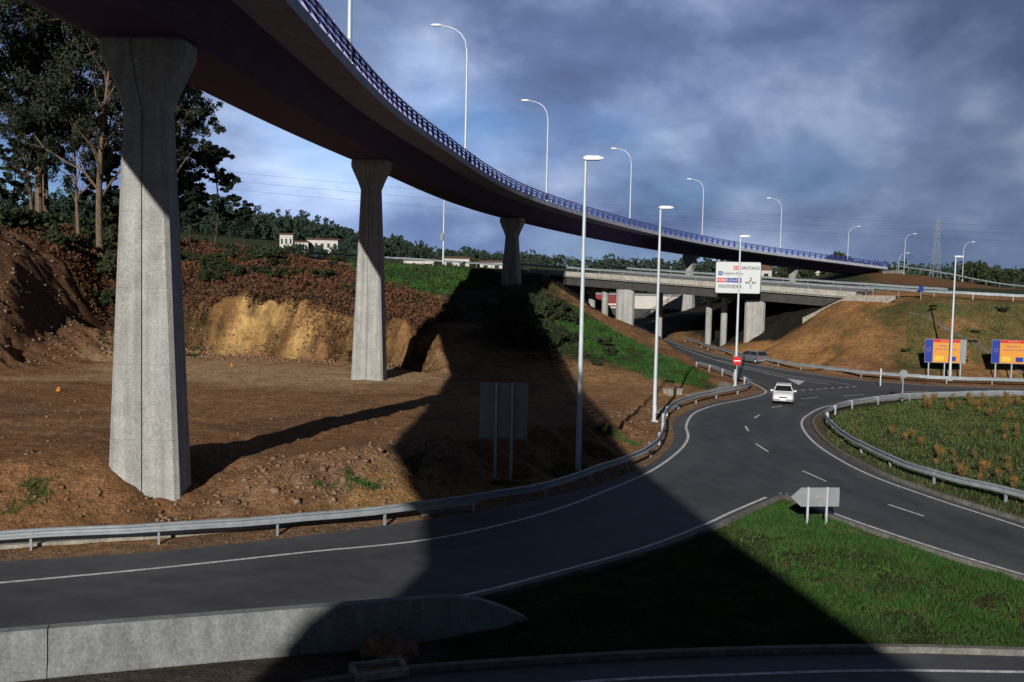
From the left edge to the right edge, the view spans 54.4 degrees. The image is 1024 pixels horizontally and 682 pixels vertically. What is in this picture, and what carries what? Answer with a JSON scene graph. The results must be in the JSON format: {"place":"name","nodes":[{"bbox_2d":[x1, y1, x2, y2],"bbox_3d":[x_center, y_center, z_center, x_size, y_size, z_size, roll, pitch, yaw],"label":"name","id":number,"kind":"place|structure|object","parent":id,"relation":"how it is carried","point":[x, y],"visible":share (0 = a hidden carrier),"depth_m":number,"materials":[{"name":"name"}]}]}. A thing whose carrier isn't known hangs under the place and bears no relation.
{"place":"outdoors","nodes":[
{"label":"outdoors","id":0,"kind":"place"},
{"bbox_2d":[0,219,1023,681],"bbox_3d":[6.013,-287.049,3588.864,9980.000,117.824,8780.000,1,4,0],"label":"ground","id":1,"kind":"structure","parent":0,"point":[858,335],"depth_m":63.95,"materials":[{"name":"soil"}]},
{"bbox_2d":[0,140,34,206],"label":"pine tree","id":2,"kind":"object","parent":1,"relation":"on","point":[19,189],"visible":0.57,"depth_m":126.21,"materials":[{"name":"green plant"}]},
{"bbox_2d":[0,10,48,91],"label":"eucalyptus tree","id":3,"kind":"object","parent":1,"relation":"on","point":[9,82],"visible":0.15,"depth_m":130.19,"materials":[{"name":"green plant"}]},
{"bbox_2d":[1,207,50,228],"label":"bush","id":4,"kind":"object","parent":1,"relation":"on","point":[43,215],"visible":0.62,"depth_m":115.75,"materials":[{"name":"green plant"}]},
{"bbox_2d":[0,5,60,89],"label":"eucalyptus tree","id":5,"kind":"object","parent":1,"relation":"on","point":[16,34],"visible":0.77,"depth_m":121.70,"materials":[{"name":"green plant"}]},
{"bbox_2d":[0,80,61,216],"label":"eucalyptus tree","id":6,"kind":"object","parent":1,"relation":"on","point":[34,119],"visible":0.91,"depth_m":119.57,"materials":[{"name":"green plant"}]},
{"bbox_2d":[0,205,67,233],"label":"bush","id":7,"kind":"object","parent":1,"relation":"on","point":[6,219],"visible":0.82,"depth_m":115.32,"materials":[{"name":"green plant"}]},
{"bbox_2d":[0,0,91,227],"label":"eucalyptus tree","id":8,"kind":"object","parent":1,"relation":"on","point":[25,81],"visible":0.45,"depth_m":125.10,"materials":[{"name":"green plant"}]},
{"bbox_2d":[0,5,99,209],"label":"eucalyptus tree","id":9,"kind":"object","parent":1,"relation":"on","point":[12,100],"visible":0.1,"depth_m":138.81,"materials":[{"name":"green plant"}]},
{"bbox_2d":[38,230,79,249],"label":"bush","id":10,"kind":"object","parent":1,"relation":"on","point":[62,240],"visible":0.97,"depth_m":114.39,"materials":[{"name":"green plant"}]},
{"bbox_2d":[0,20,122,219],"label":"eucalyptus tree","id":11,"kind":"object","parent":1,"relation":"on","point":[46,193],"visible":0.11,"depth_m":131.46,"materials":[{"name":"green plant"}]},
{"bbox_2d":[22,71,122,242],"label":"eucalyptus tree","id":12,"kind":"object","parent":1,"relation":"on","point":[73,142],"visible":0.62,"depth_m":124.52,"materials":[{"name":"green plant"}]},
{"bbox_2d":[67,150,120,214],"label":"pine tree","id":13,"kind":"object","parent":1,"relation":"on","point":[110,166],"visible":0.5,"depth_m":129.32,"materials":[{"name":"green plant"}]},
{"bbox_2d":[71,208,118,234],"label":"bush","id":14,"kind":"object","parent":1,"relation":"on","point":[110,217],"visible":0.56,"depth_m":129.38,"materials":[{"name":"green plant"}]},
{"bbox_2d":[7,12,191,262],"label":"eucalyptus tree","id":15,"kind":"object","parent":1,"relation":"on","point":[96,60],"visible":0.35,"depth_m":116.93,"materials":[{"name":"green plant"}]},
{"bbox_2d":[19,30,179,211],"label":"eucalyptus tree","id":16,"kind":"object","parent":1,"relation":"on","point":[26,59],"visible":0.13,"depth_m":131.09,"materials":[{"name":"green plant"}]},
{"bbox_2d":[83,227,117,243],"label":"bush","id":17,"kind":"object","parent":1,"relation":"on","point":[93,235],"visible":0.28,"depth_m":125.73,"materials":[{"name":"green plant"}]},
{"bbox_2d":[86,239,117,252],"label":"bush","id":18,"kind":"object","parent":1,"relation":"on","point":[110,245],"visible":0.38,"depth_m":121.49,"materials":[{"name":"green plant"}]},
{"bbox_2d":[89,287,115,306],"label":"bush","id":19,"kind":"object","parent":1,"relation":"on","point":[107,297],"visible":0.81,"depth_m":114.58,"materials":[{"name":"green plant"}]},
{"bbox_2d":[89,80,122,154],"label":"eucalyptus tree","id":20,"kind":"object","parent":1,"relation":"on","point":[100,91],"visible":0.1,"depth_m":129.84,"materials":[{"name":"green plant"}]},
{"bbox_2d":[95,249,117,276],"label":"bush","id":21,"kind":"object","parent":1,"relation":"on","point":[108,263],"visible":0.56,"depth_m":117.08,"materials":[{"name":"green plant"}]},
{"bbox_2d":[0,229,232,365],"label":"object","id":22,"kind":"object","parent":1,"relation":"on","point":[55,321],"visible":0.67,"depth_m":101.91,"materials":[{"name":"plant"}]},
{"bbox_2d":[99,36,196,500],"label":"viaduct pier","id":23,"kind":"structure","parent":1,"relation":"on","point":[149,455],"depth_m":37.85,"materials":[{"name":"concrete"}]},
{"bbox_2d":[23,0,887,274],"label":"viaduct deck","id":24,"kind":"structure","parent":23,"relation":"on","point":[288,66],"depth_m":56.74,"materials":[{"name":"concrete"}]},
{"bbox_2d":[347,0,353,64],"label":"street lamp","id":25,"kind":"object","parent":24,"relation":"on","point":[349,25],"visible":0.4,"depth_m":53.97,"materials":[{"name":"metal"}]},
{"bbox_2d":[431,24,467,160],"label":"street lamp","id":26,"kind":"object","parent":24,"relation":"on","point":[465,138],"visible":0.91,"depth_m":100.58,"materials":[{"name":"metal"}]},
{"bbox_2d":[521,99,548,201],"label":"street lamp","id":27,"kind":"object","parent":24,"relation":"on","point":[547,148],"visible":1,"depth_m":134.22,"materials":[{"name":"metal"}]},
{"bbox_2d":[301,0,887,266],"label":"bridge railing","id":28,"kind":"object","parent":24,"relation":"on","point":[339,41],"visible":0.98,"depth_m":85.86,"materials":[{"name":"metal"}]},
{"bbox_2d":[115,86,226,178],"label":"eucalyptus tree","id":29,"kind":"object","parent":1,"relation":"on","point":[212,119],"visible":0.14,"depth_m":138.41,"materials":[{"name":"green plant"}]},
{"bbox_2d":[175,134,200,210],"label":"pine tree","id":30,"kind":"object","parent":1,"relation":"on","point":[183,184],"visible":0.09,"depth_m":133.28,"materials":[{"name":"green plant"}]},
{"bbox_2d":[177,169,208,246],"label":"pine tree","id":31,"kind":"object","parent":1,"relation":"on","point":[189,194],"visible":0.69,"depth_m":133.22,"materials":[{"name":"green plant"}]},
{"bbox_2d":[174,84,222,181],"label":"eucalyptus tree","id":32,"kind":"object","parent":1,"relation":"on","point":[189,121],"visible":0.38,"depth_m":128.59,"materials":[{"name":"green plant"}]},
{"bbox_2d":[198,253,216,270],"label":"bush","id":33,"kind":"object","parent":1,"relation":"on","point":[204,259],"visible":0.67,"depth_m":125.37,"materials":[{"name":"green plant"}]},
{"bbox_2d":[196,270,220,281],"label":"bush","id":34,"kind":"object","parent":1,"relation":"on","point":[205,275],"visible":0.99,"depth_m":121.97,"materials":[{"name":"green plant"}]},
{"bbox_2d":[189,144,253,242],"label":"pine tree","id":35,"kind":"object","parent":1,"relation":"on","point":[217,202],"visible":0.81,"depth_m":135.79,"materials":[{"name":"green plant"}]},
{"bbox_2d":[0,223,467,331],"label":"dry bracken","id":36,"kind":"object","parent":1,"relation":"on","point":[421,308],"visible":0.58,"depth_m":117.38,"materials":[{"name":"plant"}]},
{"bbox_2d":[231,207,255,245],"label":"pine tree","id":37,"kind":"object","parent":1,"relation":"on","point":[241,223],"visible":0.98,"depth_m":138.76,"materials":[{"name":"green plant"}]},
{"bbox_2d":[245,247,280,262],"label":"bush","id":38,"kind":"object","parent":1,"relation":"on","point":[263,254],"visible":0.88,"depth_m":129.78,"materials":[{"name":"green plant"}]},
{"bbox_2d":[0,594,528,681],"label":"concrete barrier","id":39,"kind":"object","parent":1,"relation":"on","point":[35,652],"visible":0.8,"depth_m":24.30,"materials":[{"name":"concrete"}]},
{"bbox_2d":[185,296,353,354],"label":"hanging scrub","id":40,"kind":"object","parent":1,"relation":"on","point":[323,306],"visible":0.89,"depth_m":106.97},
{"bbox_2d":[108,301,431,371],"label":"cut edge scrub","id":41,"kind":"object","parent":1,"relation":"on","point":[200,353],"visible":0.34,"depth_m":106.55,"materials":[{"name":"brown plant"}]},
{"bbox_2d":[108,329,432,371],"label":"cut debris","id":42,"kind":"object","parent":1,"relation":"on","point":[279,359],"visible":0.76,"depth_m":103.52,"materials":[{"name":"soil"}]},
{"bbox_2d":[0,184,547,264],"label":"forest","id":43,"kind":"object","parent":1,"relation":"on","point":[302,227],"visible":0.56,"depth_m":488.61,"materials":[{"name":"green plant"}]},
{"bbox_2d":[279,233,294,247],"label":"house","id":44,"kind":"structure","parent":1,"relation":"on","point":[287,238],"depth_m":385.43,"materials":[{"name":"paint"}]},
{"bbox_2d":[0,224,597,367],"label":"green undergrowth","id":45,"kind":"object","parent":1,"relation":"on","point":[477,288],"visible":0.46,"depth_m":126.83,"materials":[{"name":"green plant"}]},
{"bbox_2d":[1,356,605,458],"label":"lot pebbles","id":46,"kind":"object","parent":1,"relation":"on","point":[370,442],"visible":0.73,"depth_m":65.87,"materials":[{"name":"stone"}]},
{"bbox_2d":[0,423,642,514],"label":"verge grass","id":47,"kind":"structure","parent":1,"relation":"on","point":[371,484],"depth_m":43.73,"materials":[{"name":"plant"}]},
{"bbox_2d":[310,268,333,279],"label":"bush","id":48,"kind":"object","parent":1,"relation":"on","point":[325,272],"visible":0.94,"depth_m":125.66,"materials":[{"name":"green plant"}]},
{"bbox_2d":[8,420,639,521],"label":"soil clods","id":49,"kind":"object","parent":1,"relation":"on","point":[98,494],"visible":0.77,"depth_m":41.63,"materials":[{"name":"soil"}]},
{"bbox_2d":[306,238,341,252],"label":"house","id":50,"kind":"structure","parent":1,"relation":"on","point":[324,242],"depth_m":386.96,"materials":[{"name":"paint"}]},
{"bbox_2d":[0,407,660,521],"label":"slope rubble","id":51,"kind":"object","parent":1,"relation":"on","point":[292,492],"visible":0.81,"depth_m":41.36,"materials":[{"name":"stone"}]},
{"bbox_2d":[193,441,492,507],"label":"debris rocks","id":52,"kind":"object","parent":1,"relation":"on","point":[276,490],"visible":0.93,"depth_m":41.19,"materials":[{"name":"stone"}]},
{"bbox_2d":[0,382,730,548],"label":"drainage channel","id":53,"kind":"object","parent":1,"relation":"on","point":[24,543],"visible":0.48,"depth_m":35.01,"materials":[{"name":"concrete"}]},
{"bbox_2d":[351,159,391,380],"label":"viaduct pier","id":54,"kind":"structure","parent":1,"relation":"on","point":[369,359],"depth_m":85.75,"materials":[{"name":"concrete"}]},
{"bbox_2d":[0,361,750,549],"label":"guardrail","id":55,"kind":"object","parent":1,"relation":"on","point":[159,527],"visible":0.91,"depth_m":36.70,"materials":[{"name":"metal"}]},
{"bbox_2d":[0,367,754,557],"bbox_3d":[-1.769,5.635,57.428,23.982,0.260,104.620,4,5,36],"label":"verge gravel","id":56,"kind":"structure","parent":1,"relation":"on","point":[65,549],"depth_m":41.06,"materials":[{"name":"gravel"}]},
{"bbox_2d":[348,657,409,681],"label":"drain box","id":57,"kind":"object","parent":1,"relation":"on","point":[355,668],"visible":0.95,"depth_m":23.54,"materials":[{"name":"concrete"}]},
{"bbox_2d":[359,630,420,664],"bbox_3d":[-3.061,7.569,24.744,1.597,0.698,1.388,1,4,0],"label":"soil heap","id":58,"kind":"object","parent":1,"relation":"on","point":[384,644],"visible":0.94,"depth_m":24.51,"materials":[{"name":"soil"}]},
{"bbox_2d":[300,252,522,269],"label":"guardrail","id":59,"kind":"object","parent":1,"relation":"on","point":[459,262],"visible":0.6,"depth_m":176.63,"materials":[{"name":"metal"}]},
{"bbox_2d":[348,261,504,298],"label":"bank grass","id":60,"kind":"structure","parent":1,"relation":"on","point":[441,267],"depth_m":135.83,"materials":[{"name":"plant"}]},
{"bbox_2d":[441,256,471,266],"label":"house","id":61,"kind":"structure","parent":1,"relation":"on","point":[455,258],"depth_m":258.21,"materials":[{"name":"paint"}]},
{"bbox_2d":[479,383,527,480],"bbox_3d":[-0.384,4.213,44.806,2.150,4.660,0.195,1,4,-3],"label":"road sign back","id":62,"kind":"object","parent":1,"relation":"on","point":[503,410],"visible":0.94,"depth_m":44.77,"materials":[{"name":"metal"}]},
{"bbox_2d":[500,217,524,287],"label":"viaduct pier","id":63,"kind":"structure","parent":1,"relation":"on","point":[512,227],"depth_m":136.39,"materials":[{"name":"concrete"}]},
{"bbox_2d":[500,310,537,327],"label":"bush","id":64,"kind":"object","parent":1,"relation":"on","point":[509,316],"visible":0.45,"depth_m":101.46,"materials":[{"name":"green plant"}]},
{"bbox_2d":[506,320,552,339],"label":"bush","id":65,"kind":"object","parent":1,"relation":"on","point":[541,329],"visible":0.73,"depth_m":99.06,"materials":[{"name":"green plant"}]},
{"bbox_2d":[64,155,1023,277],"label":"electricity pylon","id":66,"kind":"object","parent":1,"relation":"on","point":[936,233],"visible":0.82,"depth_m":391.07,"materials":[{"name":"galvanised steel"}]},
{"bbox_2d":[522,298,570,318],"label":"bush","id":67,"kind":"object","parent":1,"relation":"on","point":[545,307],"visible":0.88,"depth_m":107.64,"materials":[{"name":"green plant"}]},
{"bbox_2d":[539,328,566,346],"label":"bush","id":68,"kind":"object","parent":1,"relation":"on","point":[547,337],"visible":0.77,"depth_m":99.35,"materials":[{"name":"green plant"}]},
{"bbox_2d":[547,324,578,342],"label":"bush","id":69,"kind":"object","parent":1,"relation":"on","point":[557,330],"visible":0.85,"depth_m":100.17,"materials":[{"name":"green plant"}]},
{"bbox_2d":[557,306,578,322],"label":"bush","id":70,"kind":"object","parent":1,"relation":"on","point":[569,314],"visible":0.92,"depth_m":107.46,"materials":[{"name":"green plant"}]},
{"bbox_2d":[575,155,603,470],"bbox_3d":[3.628,-1.055,47.429,1.030,15.370,0.440,1,4,0],"label":"street lamp","id":71,"kind":"object","parent":1,"relation":"on","point":[586,158],"visible":0.81,"depth_m":47.37,"materials":[{"name":"metal"}]},
{"bbox_2d":[547,306,722,386],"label":"mound grass","id":72,"kind":"structure","parent":1,"relation":"on","point":[661,375],"depth_m":97.50,"materials":[{"name":"plant"}]},
{"bbox_2d":[588,292,701,317],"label":"warehouse","id":73,"kind":"structure","parent":1,"relation":"on","point":[644,305],"depth_m":227.89,"materials":[{"name":"white"}]},
{"bbox_2d":[651,206,673,421],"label":"street lamp","id":74,"kind":"object","parent":1,"relation":"on","point":[656,337],"visible":0.89,"depth_m":65.28,"materials":[{"name":"metal"}]},
{"bbox_2d":[662,387,682,395],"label":"utility box","id":75,"kind":"object","parent":1,"relation":"on","point":[672,391],"visible":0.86,"depth_m":79.68,"materials":[{"name":"concrete"}]},
{"bbox_2d":[682,254,697,310],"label":"viaduct pier","id":76,"kind":"structure","parent":1,"relation":"on","point":[688,301],"depth_m":194.34,"materials":[{"name":"concrete"}]},
{"bbox_2d":[529,269,895,345],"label":"road overpass","id":77,"kind":"object","parent":1,"relation":"on","point":[625,287],"visible":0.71,"depth_m":138.97,"materials":[{"name":"concrete"}]},
{"bbox_2d":[520,263,873,294],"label":"guardrail","id":78,"kind":"object","parent":77,"relation":"on","point":[765,281],"visible":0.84,"depth_m":137.21,"materials":[{"name":"metal"}]},
{"bbox_2d":[715,261,761,293],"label":"direction sign","id":79,"kind":"object","parent":77,"relation":"attached to","point":[726,276],"visible":0.88,"depth_m":127.59,"materials":[{"name":"metal"}]},
{"bbox_2d":[612,266,947,290],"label":"guardrail","id":80,"kind":"object","parent":77,"relation":"on","point":[841,282],"visible":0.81,"depth_m":152.10,"materials":[{"name":"metal"}]},
{"bbox_2d":[404,240,1023,281],"bbox_3d":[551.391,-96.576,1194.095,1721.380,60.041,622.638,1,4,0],"label":"distant woodland","id":81,"kind":"object","parent":1,"relation":"on","point":[708,265],"visible":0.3,"depth_m":1040.72,"materials":[{"name":"green plant"}]},
{"bbox_2d":[732,235,749,385],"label":"street lamp","id":82,"kind":"object","parent":1,"relation":"on","point":[737,327],"visible":0.73,"depth_m":88.30,"materials":[{"name":"metal"}]},
{"bbox_2d":[470,499,1023,657],"bbox_3d":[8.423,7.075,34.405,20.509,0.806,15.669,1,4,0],"label":"grass tufts","id":83,"kind":"object","parent":1,"relation":"on","point":[800,571],"visible":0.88,"depth_m":30.70,"materials":[{"name":"green plant"}]},
{"bbox_2d":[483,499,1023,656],"bbox_3d":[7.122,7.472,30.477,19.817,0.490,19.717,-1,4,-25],"label":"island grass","id":84,"kind":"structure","parent":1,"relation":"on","point":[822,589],"depth_m":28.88,"materials":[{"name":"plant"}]},
{"bbox_2d":[776,267,807,278],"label":"broadleaf tree","id":85,"kind":"object","parent":1,"relation":"on","point":[782,272],"visible":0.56,"depth_m":259.10,"materials":[{"name":"green plant"}]},
{"bbox_2d":[791,487,839,524],"bbox_3d":[11.697,6.428,38.450,1.950,1.600,0.135,1,4,-6],"label":"arrow sign","id":86,"kind":"object","parent":1,"relation":"on","point":[808,497],"visible":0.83,"depth_m":38.44,"materials":[{"name":"metal"}]},
{"bbox_2d":[818,251,854,274],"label":"broadleaf tree","id":87,"kind":"object","parent":1,"relation":"on","point":[836,254],"visible":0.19,"depth_m":326.14,"materials":[{"name":"green plant"}]},
{"bbox_2d":[685,337,1023,384],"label":"guardrail","id":88,"kind":"object","parent":1,"relation":"on","point":[991,379],"visible":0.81,"depth_m":98.19,"materials":[{"name":"metal"}]},
{"bbox_2d":[825,390,1023,501],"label":"guardrail","id":89,"kind":"object","parent":1,"relation":"on","point":[1005,490],"visible":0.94,"depth_m":52.91,"materials":[{"name":"metal"}]},
{"bbox_2d":[865,286,1023,299],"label":"guardrail","id":90,"kind":"object","parent":1,"relation":"on","point":[951,292],"visible":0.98,"depth_m":114.48,"materials":[{"name":"metal"}]},
{"bbox_2d":[924,339,966,379],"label":"project board","id":91,"kind":"object","parent":1,"relation":"on","point":[937,350],"visible":1,"depth_m":98.50,"materials":[{"name":"orange paint"}]},
{"bbox_2d":[948,256,963,380],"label":"street lamp","id":92,"kind":"object","parent":1,"relation":"on","point":[950,357],"visible":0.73,"depth_m":97.67,"materials":[{"name":"metal"}]},
{"bbox_2d":[896,265,1023,286],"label":"guardrail","id":93,"kind":"object","parent":1,"relation":"on","point":[920,269],"visible":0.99,"depth_m":246.90,"materials":[{"name":"metal"}]},
{"bbox_2d":[904,301,1023,376],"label":"slope grass","id":94,"kind":"structure","parent":1,"relation":"on","point":[927,307],"depth_m":107.40,"materials":[{"name":"plant"}]},
{"bbox_2d":[909,312,1023,373],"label":"slope drain","id":95,"kind":"object","parent":1,"relation":"on","point":[985,350],"visible":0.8,"depth_m":105.51,"materials":[{"name":"concrete"}]},
{"bbox_2d":[952,260,1010,286],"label":"broadleaf tree","id":96,"kind":"object","parent":1,"relation":"on","point":[977,270],"visible":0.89,"depth_m":417.95,"materials":[{"name":"green plant"}]},
{"bbox_2d":[976,266,1021,286],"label":"broadleaf tree","id":97,"kind":"object","parent":1,"relation":"on","point":[1012,272],"visible":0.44,"depth_m":416.92,"materials":[{"name":"green plant"}]},
{"bbox_2d":[991,339,1023,377],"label":"project board","id":98,"kind":"object","parent":1,"relation":"on","point":[1011,352],"visible":1,"depth_m":98.05,"materials":[{"name":"orange paint"}]},
{"bbox_2d":[0,324,1023,627],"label":"junction road","id":99,"kind":"structure","parent":0,"point":[718,464],"depth_m":36.61,"materials":[{"name":"asphalt"}]},
{"bbox_2d":[0,326,1023,681],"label":"road markings","id":100,"kind":"object","parent":99,"relation":"on","point":[798,382],"visible":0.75,"depth_m":34.03,"materials":[{"name":"paint"}]},
{"bbox_2d":[300,394,1023,681],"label":"kerb","id":101,"kind":"structure","parent":99,"relation":"on","point":[465,665],"depth_m":25.70,"materials":[{"name":"concrete"}]},
{"bbox_2d":[738,350,768,363],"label":"car","id":102,"kind":"object","parent":99,"relation":"on","point":[755,356],"visible":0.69,"depth_m":113.41,"materials":[{"name":"grey metal"}]},
{"bbox_2d":[771,382,795,403],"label":"car","id":103,"kind":"object","parent":99,"relation":"on","point":[783,392],"visible":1,"depth_m":76.83,"materials":[{"name":"white metal"}]},
{"bbox_2d":[0,0,1023,272],"label":"sky","id":104,"kind":"structure","parent":0,"point":[911,112],"materials":[{"name":"blue"}]},
{"bbox_2d":[368,653,1023,681],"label":"road","id":105,"kind":"structure","parent":0,"point":[672,666],"depth_m":24.28,"materials":[{"name":"asphalt"}]},
{"bbox_2d":[825,395,1023,516],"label":"median grass","id":106,"kind":"structure","parent":0,"point":[976,418],"depth_m":60.95,"materials":[{"name":"plant"}]},
{"bbox_2d":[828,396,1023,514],"bbox_3d":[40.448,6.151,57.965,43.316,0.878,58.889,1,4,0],"label":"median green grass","id":107,"kind":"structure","parent":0,"point":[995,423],"depth_m":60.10,"materials":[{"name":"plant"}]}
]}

